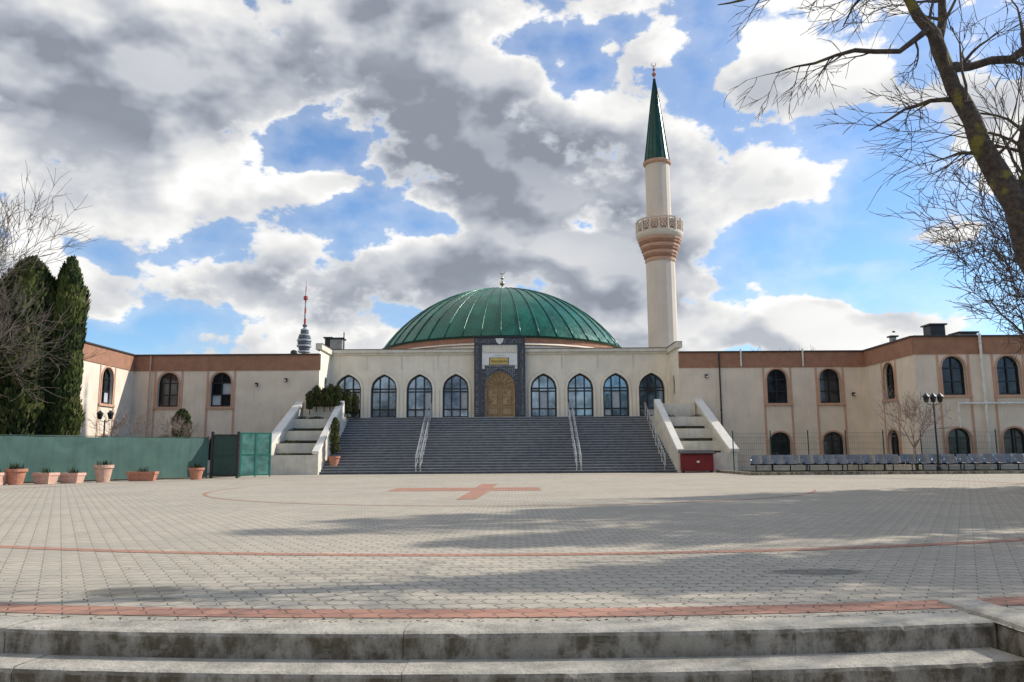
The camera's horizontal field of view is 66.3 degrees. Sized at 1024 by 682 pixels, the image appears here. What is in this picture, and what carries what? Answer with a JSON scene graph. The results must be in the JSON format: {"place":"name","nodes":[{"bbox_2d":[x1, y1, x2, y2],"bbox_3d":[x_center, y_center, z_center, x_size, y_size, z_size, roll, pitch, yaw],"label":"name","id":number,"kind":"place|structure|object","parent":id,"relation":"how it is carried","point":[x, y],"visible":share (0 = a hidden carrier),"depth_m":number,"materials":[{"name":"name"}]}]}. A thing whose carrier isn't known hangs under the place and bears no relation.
{"place":"outdoors","nodes":[
{"label":"outdoors","id":0,"kind":"place"},
{"bbox_2d":[23,473,229,482],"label":"lawn","id":1,"kind":"structure","parent":0,"point":[127,479],"depth_m":40.72,"materials":[{"name":"green plant"}]},
{"bbox_2d":[0,255,54,402],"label":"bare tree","id":2,"kind":"object","parent":1,"relation":"on","point":[3,340],"visible":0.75,"depth_m":38.58,"materials":[{"name":"brown plant"}]},
{"bbox_2d":[0,255,55,436],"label":"thuja tree","id":3,"kind":"object","parent":1,"relation":"on","point":[22,414],"visible":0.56,"depth_m":41.17,"materials":[{"name":"green plant"}]},
{"bbox_2d":[41,255,90,436],"bbox_3d":[-24.357,1.327,42.660,2.211,12.385,2.524,6,-11,-39],"label":"thuja tree","id":4,"kind":"object","parent":1,"relation":"on","point":[69,290],"visible":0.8,"depth_m":42.12,"materials":[{"name":"green plant"}]},
{"bbox_2d":[96,410,113,435],"bbox_3d":[-23.265,5.846,44.644,1.040,3.801,0.440,0,-8,0],"label":"street lamp","id":5,"kind":"object","parent":1,"relation":"on","point":[100,413],"visible":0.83,"depth_m":44.76,"materials":[{"name":"metal"}]},
{"bbox_2d":[85,406,154,435],"bbox_3d":[-23.255,5.507,46.558,3.541,3.993,2.932,-2,-9,13],"label":"bare sapling","id":6,"kind":"object","parent":1,"relation":"on","point":[118,426],"visible":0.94,"depth_m":46.71,"materials":[{"name":"brown plant"}]},
{"bbox_2d":[154,407,199,437],"bbox_3d":[-20.530,5.809,47.857,2.736,3.727,3.305,3,-9,-20],"label":"bare sapling","id":7,"kind":"object","parent":1,"relation":"on","point":[175,427],"visible":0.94,"depth_m":47.83,"materials":[{"name":"brown plant"}]},
{"bbox_2d":[170,408,191,436],"bbox_3d":[-21.329,5.722,50.748,1.322,2.786,1.480,-5,-10,29],"label":"conifer","id":8,"kind":"object","parent":1,"relation":"on","point":[183,412],"visible":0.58,"depth_m":50.51,"materials":[{"name":"green plant"}]},
{"bbox_2d":[297,286,311,352],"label":"observation tower","id":9,"kind":"structure","parent":0,"point":[304,341],"depth_m":1132.50,"materials":[{"name":"concrete"}]},
{"bbox_2d":[0,467,1023,632],"bbox_3d":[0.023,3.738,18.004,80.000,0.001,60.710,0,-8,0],"label":"plaza pavement","id":10,"kind":"structure","parent":0,"point":[185,514],"depth_m":10.03,"materials":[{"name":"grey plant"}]},
{"bbox_2d":[0,468,6,484],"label":"terracotta planter","id":11,"kind":"object","parent":10,"relation":"on","point":[3,477],"visible":1,"depth_m":32.67,"materials":[{"name":"ceramic"}]},
{"bbox_2d":[4,462,27,484],"bbox_3d":[-20.966,5.579,33.160,0.864,0.977,0.864,0,-8,-5],"label":"terracotta planter","id":12,"kind":"object","parent":10,"relation":"on","point":[16,475],"visible":1,"depth_m":32.89,"materials":[{"name":"ceramic"}]},
{"bbox_2d":[32,467,59,483],"bbox_3d":[-20.165,5.785,33.938,0.820,0.783,0.660,-2,-8,8],"label":"terracotta planter","id":13,"kind":"object","parent":10,"relation":"on","point":[46,477],"visible":0.99,"depth_m":33.67,"materials":[{"name":"ceramic"}]},
{"bbox_2d":[0,160,105,405],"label":"bare tree","id":14,"kind":"object","parent":10,"relation":"on","point":[7,238],"visible":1,"depth_m":21.25,"materials":[{"name":"brown plant"}]},
{"bbox_2d":[59,468,85,482],"bbox_3d":[-19.464,5.907,34.728,0.900,0.763,0.620,-1,-8,5],"label":"terracotta planter","id":15,"kind":"object","parent":10,"relation":"on","point":[74,476],"visible":0.98,"depth_m":34.45,"materials":[{"name":"ceramic"}]},
{"bbox_2d":[93,460,113,481],"bbox_3d":[-18.714,5.909,35.940,0.864,1.098,0.864,-1,-8,3],"label":"terracotta planter","id":16,"kind":"object","parent":10,"relation":"on","point":[103,472],"visible":0.99,"depth_m":35.65,"materials":[{"name":"ceramic"}]},
{"bbox_2d":[0,433,208,483],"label":"green fence","id":17,"kind":"object","parent":10,"relation":"on","point":[170,457],"visible":0.85,"depth_m":37.76,"materials":[{"name":"fabric"}]},
{"bbox_2d":[126,466,158,480],"bbox_3d":[-17.562,6.274,37.300,1.300,0.756,0.580,1,-8,-7],"label":"terracotta planter","id":18,"kind":"object","parent":10,"relation":"on","point":[144,475],"visible":0.99,"depth_m":37.05,"materials":[{"name":"ceramic"}]},
{"bbox_2d":[188,462,204,479],"bbox_3d":[-15.811,6.481,39.290,0.778,0.898,0.778,0,-8,-4],"label":"terracotta planter","id":19,"kind":"object","parent":10,"relation":"on","point":[196,471],"visible":1,"depth_m":39.04,"materials":[{"name":"ceramic"}]},
{"bbox_2d":[209,431,271,477],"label":"fence gate","id":20,"kind":"structure","parent":10,"relation":"on","point":[253,450],"depth_m":41.70,"materials":[{"name":"green metal"}]},
{"bbox_2d":[389,484,540,498],"bbox_3d":[-1.521,4.795,25.223,4.900,0.001,10.700,0,-8,0],"label":"red paver cross","id":21,"kind":"object","parent":10,"relation":"on","point":[478,491],"visible":1,"depth_m":25.64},
{"bbox_2d":[270,399,738,474],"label":"grand staircase","id":22,"kind":"structure","parent":10,"relation":"on","point":[490,445],"depth_m":50.94,"materials":[{"name":"stone"}]},
{"bbox_2d":[305,391,313,414],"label":"conifer","id":23,"kind":"object","parent":22,"relation":"on","point":[309,399],"visible":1,"depth_m":52.70,"materials":[{"name":"green plant"}]},
{"bbox_2d":[311,385,321,411],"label":"conifer","id":24,"kind":"object","parent":22,"relation":"on","point":[317,402],"visible":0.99,"depth_m":52.92,"materials":[{"name":"green plant"}]},
{"bbox_2d":[320,387,327,411],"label":"conifer","id":25,"kind":"object","parent":22,"relation":"on","point":[323,396],"visible":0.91,"depth_m":52.99,"materials":[{"name":"green plant"}]},
{"bbox_2d":[324,383,335,411],"bbox_3d":[-12.258,3.810,53.029,0.811,1.919,0.777,0,-8,0],"label":"conifer","id":26,"kind":"object","parent":22,"relation":"on","point":[331,393],"visible":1,"depth_m":52.85,"materials":[{"name":"green plant"}]},
{"bbox_2d":[328,417,340,465],"bbox_3d":[-11.212,6.322,49.575,0.793,3.106,0.791,-6,-10,35],"label":"potted conifer","id":27,"kind":"object","parent":22,"relation":"on","point":[334,440],"visible":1,"depth_m":49.35,"materials":[{"name":"plant"}]},
{"bbox_2d":[333,385,342,406],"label":"conifer","id":28,"kind":"object","parent":22,"relation":"on","point":[338,394],"visible":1,"depth_m":53.02,"materials":[{"name":"green plant"}]},
{"bbox_2d":[342,389,353,418],"bbox_3d":[-11.454,4.339,54.548,0.802,2.139,0.764,-7,-11,38],"label":"conifer","id":29,"kind":"object","parent":22,"relation":"on","point":[347,397],"visible":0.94,"depth_m":54.38,"materials":[{"name":"green plant"}]},
{"bbox_2d":[351,393,359,418],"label":"conifer","id":30,"kind":"object","parent":22,"relation":"on","point":[355,404],"visible":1,"depth_m":54.66,"materials":[{"name":"green plant"}]},
{"bbox_2d":[415,403,431,470],"bbox_3d":[-5.822,6.235,52.113,0.400,4.634,7.176,0,-8,0],"label":"stair railing","id":31,"kind":"object","parent":22,"relation":"on","point":[426,431],"visible":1,"depth_m":51.55,"materials":[{"name":"silver metal"}]},
{"bbox_2d":[567,403,581,469],"bbox_3d":[4.128,6.174,52.113,0.400,4.634,7.176,0,-8,0],"label":"stair railing","id":32,"kind":"object","parent":22,"relation":"on","point":[572,436],"visible":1,"depth_m":51.55,"materials":[{"name":"silver metal"}]},
{"bbox_2d":[644,402,665,469],"bbox_3d":[9.438,6.141,52.113,0.120,4.634,7.176,0,-8,0],"label":"stair railing","id":33,"kind":"object","parent":22,"relation":"on","point":[658,445],"visible":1,"depth_m":51.21,"materials":[{"name":"silver metal"}]},
{"bbox_2d":[203,488,816,505],"bbox_3d":[-1.312,4.304,21.853,19.619,0.001,9.076,-2,-9,13],"label":"red paver band","id":34,"kind":"object","parent":10,"relation":"on","point":[813,491],"visible":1,"depth_m":18.58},
{"bbox_2d":[0,596,1023,617],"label":"red paver band","id":35,"kind":"object","parent":10,"relation":"on","point":[471,613],"visible":0.95,"depth_m":5.60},
{"bbox_2d":[0,474,1023,555],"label":"red paver band","id":36,"kind":"object","parent":10,"relation":"on","point":[511,554],"visible":0.88,"depth_m":9.05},
{"bbox_2d":[74,270,1023,473],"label":"mosque","id":37,"kind":"structure","parent":10,"relation":"on","point":[502,352],"depth_m":53.84,"materials":[{"name":"beige paint"}]},
{"bbox_2d":[635,62,682,346],"bbox_3d":[11.640,-6.521,61.576,3.662,32.742,3.662,0,-8,0],"label":"minaret","id":38,"kind":"object","parent":10,"relation":"on","point":[659,233],"visible":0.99,"depth_m":60.68,"materials":[{"name":"paint"}]},
{"bbox_2d":[678,450,715,472],"bbox_3d":[11.195,7.283,47.446,2.100,1.350,0.820,0,-8,0],"label":"red donation cabinet","id":39,"kind":"object","parent":10,"relation":"on","point":[696,460],"visible":1,"depth_m":47.17,"materials":[{"name":"metal"}]},
{"bbox_2d":[718,0,1023,275],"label":"mossy tree","id":40,"kind":"object","parent":10,"relation":"on","point":[1006,186],"visible":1,"depth_m":9.65,"materials":[{"name":"brown plant"}]},
{"bbox_2d":[732,429,1023,470],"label":"wire fence","id":41,"kind":"object","parent":10,"relation":"on","point":[809,467],"visible":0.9,"depth_m":45.87,"materials":[{"name":"metal"}]},
{"bbox_2d":[869,147,1023,364],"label":"bare tree","id":42,"kind":"object","parent":10,"relation":"on","point":[1011,280],"visible":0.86,"depth_m":22.66,"materials":[{"name":"brown plant"}]},
{"bbox_2d":[937,598,1023,657],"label":"side kerb","id":43,"kind":"structure","parent":10,"relation":"on","point":[1009,640],"depth_m":5.17,"materials":[{"name":"concrete"}]},
{"bbox_2d":[0,0,1023,354],"label":"sky","id":44,"kind":"structure","parent":0,"point":[386,160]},
{"bbox_2d":[716,469,1023,474],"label":"verge","id":45,"kind":"structure","parent":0,"point":[882,472],"depth_m":40.88,"materials":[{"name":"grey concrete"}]},
{"bbox_2d":[750,455,795,470],"bbox_3d":[14.583,6.819,43.804,2.512,0.903,0.646,-1,-8,6],"label":"beam seating","id":46,"kind":"object","parent":45,"relation":"on","point":[766,460],"visible":1,"depth_m":43.98,"materials":[{"name":"metal"}]},
{"bbox_2d":[771,455,812,470],"bbox_3d":[15.884,6.973,44.914,2.512,0.903,0.646,-1,-8,5],"label":"beam seating","id":47,"kind":"object","parent":45,"relation":"on","point":[796,458],"visible":0.23,"depth_m":45.08,"materials":[{"name":"metal"}]},
{"bbox_2d":[801,455,849,470],"bbox_3d":[17.332,6.748,43.428,2.512,0.903,0.646,-1,-8,6],"label":"beam seating","id":48,"kind":"object","parent":45,"relation":"on","point":[807,460],"visible":1,"depth_m":43.60,"materials":[{"name":"metal"}]},
{"bbox_2d":[822,454,864,470],"bbox_3d":[18.984,6.926,44.717,2.512,0.903,0.646,-1,-8,5],"label":"beam seating","id":49,"kind":"object","parent":45,"relation":"on","point":[849,456],"visible":0.3,"depth_m":44.91,"materials":[{"name":"metal"}]},
{"bbox_2d":[852,454,900,470],"bbox_3d":[20.084,6.713,43.304,2.512,0.903,0.646,-1,-8,3],"label":"beam seating","id":50,"kind":"object","parent":45,"relation":"on","point":[879,459],"visible":1,"depth_m":43.48,"materials":[{"name":"metal"}]},
{"bbox_2d":[882,454,920,469],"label":"beam seating","id":51,"kind":"object","parent":45,"relation":"on","point":[902,458],"visible":0.27,"depth_m":44.72,"materials":[{"name":"metal"}]},
{"bbox_2d":[875,381,953,470],"bbox_3d":[22.068,4.741,43.459,3.909,5.324,4.722,-7,-10,37],"label":"bare sapling","id":52,"kind":"object","parent":45,"relation":"on","point":[905,410],"visible":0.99,"depth_m":43.61,"materials":[{"name":"brown plant"}]},
{"bbox_2d":[905,454,956,470],"bbox_3d":[22.828,6.626,42.821,2.512,0.903,0.646,-2,-8,8],"label":"beam seating","id":53,"kind":"object","parent":45,"relation":"on","point":[910,459],"visible":0.99,"depth_m":42.99,"materials":[{"name":"metal"}]},
{"bbox_2d":[922,393,943,470],"bbox_3d":[23.081,4.953,42.712,1.200,4.251,0.440,0,-8,0],"label":"street lamp","id":54,"kind":"object","parent":45,"relation":"on","point":[932,396],"visible":0.93,"depth_m":42.83,"materials":[{"name":"metal"}]},
{"bbox_2d":[939,454,978,469],"bbox_3d":[25.184,6.830,44.321,2.512,0.903,0.646,-1,-8,5],"label":"beam seating","id":55,"kind":"object","parent":45,"relation":"on","point":[953,456],"visible":0.19,"depth_m":44.50,"materials":[{"name":"metal"}]},
{"bbox_2d":[956,454,1006,470],"bbox_3d":[25.582,6.591,42.696,2.512,0.903,0.646,-1,-8,6],"label":"beam seating","id":56,"kind":"object","parent":45,"relation":"on","point":[984,459],"visible":1,"depth_m":42.87,"materials":[{"name":"metal"}]},
{"bbox_2d":[990,453,1023,469],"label":"beam seating","id":57,"kind":"object","parent":45,"relation":"on","point":[1007,458],"visible":0.38,"depth_m":44.34,"materials":[{"name":"metal"}]},
{"bbox_2d":[1010,453,1023,469],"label":"beam seating","id":58,"kind":"object","parent":45,"relation":"on","point":[1016,458],"visible":1,"depth_m":42.61,"materials":[{"name":"metal"}]},
{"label":"lower pavement","id":59,"kind":"structure","parent":0,"visible":0},
{"bbox_2d":[0,612,1023,681],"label":"kerb steps","id":60,"kind":"structure","parent":59,"relation":"on","point":[948,647],"depth_m":4.90,"materials":[{"name":"concrete"}]}
]}

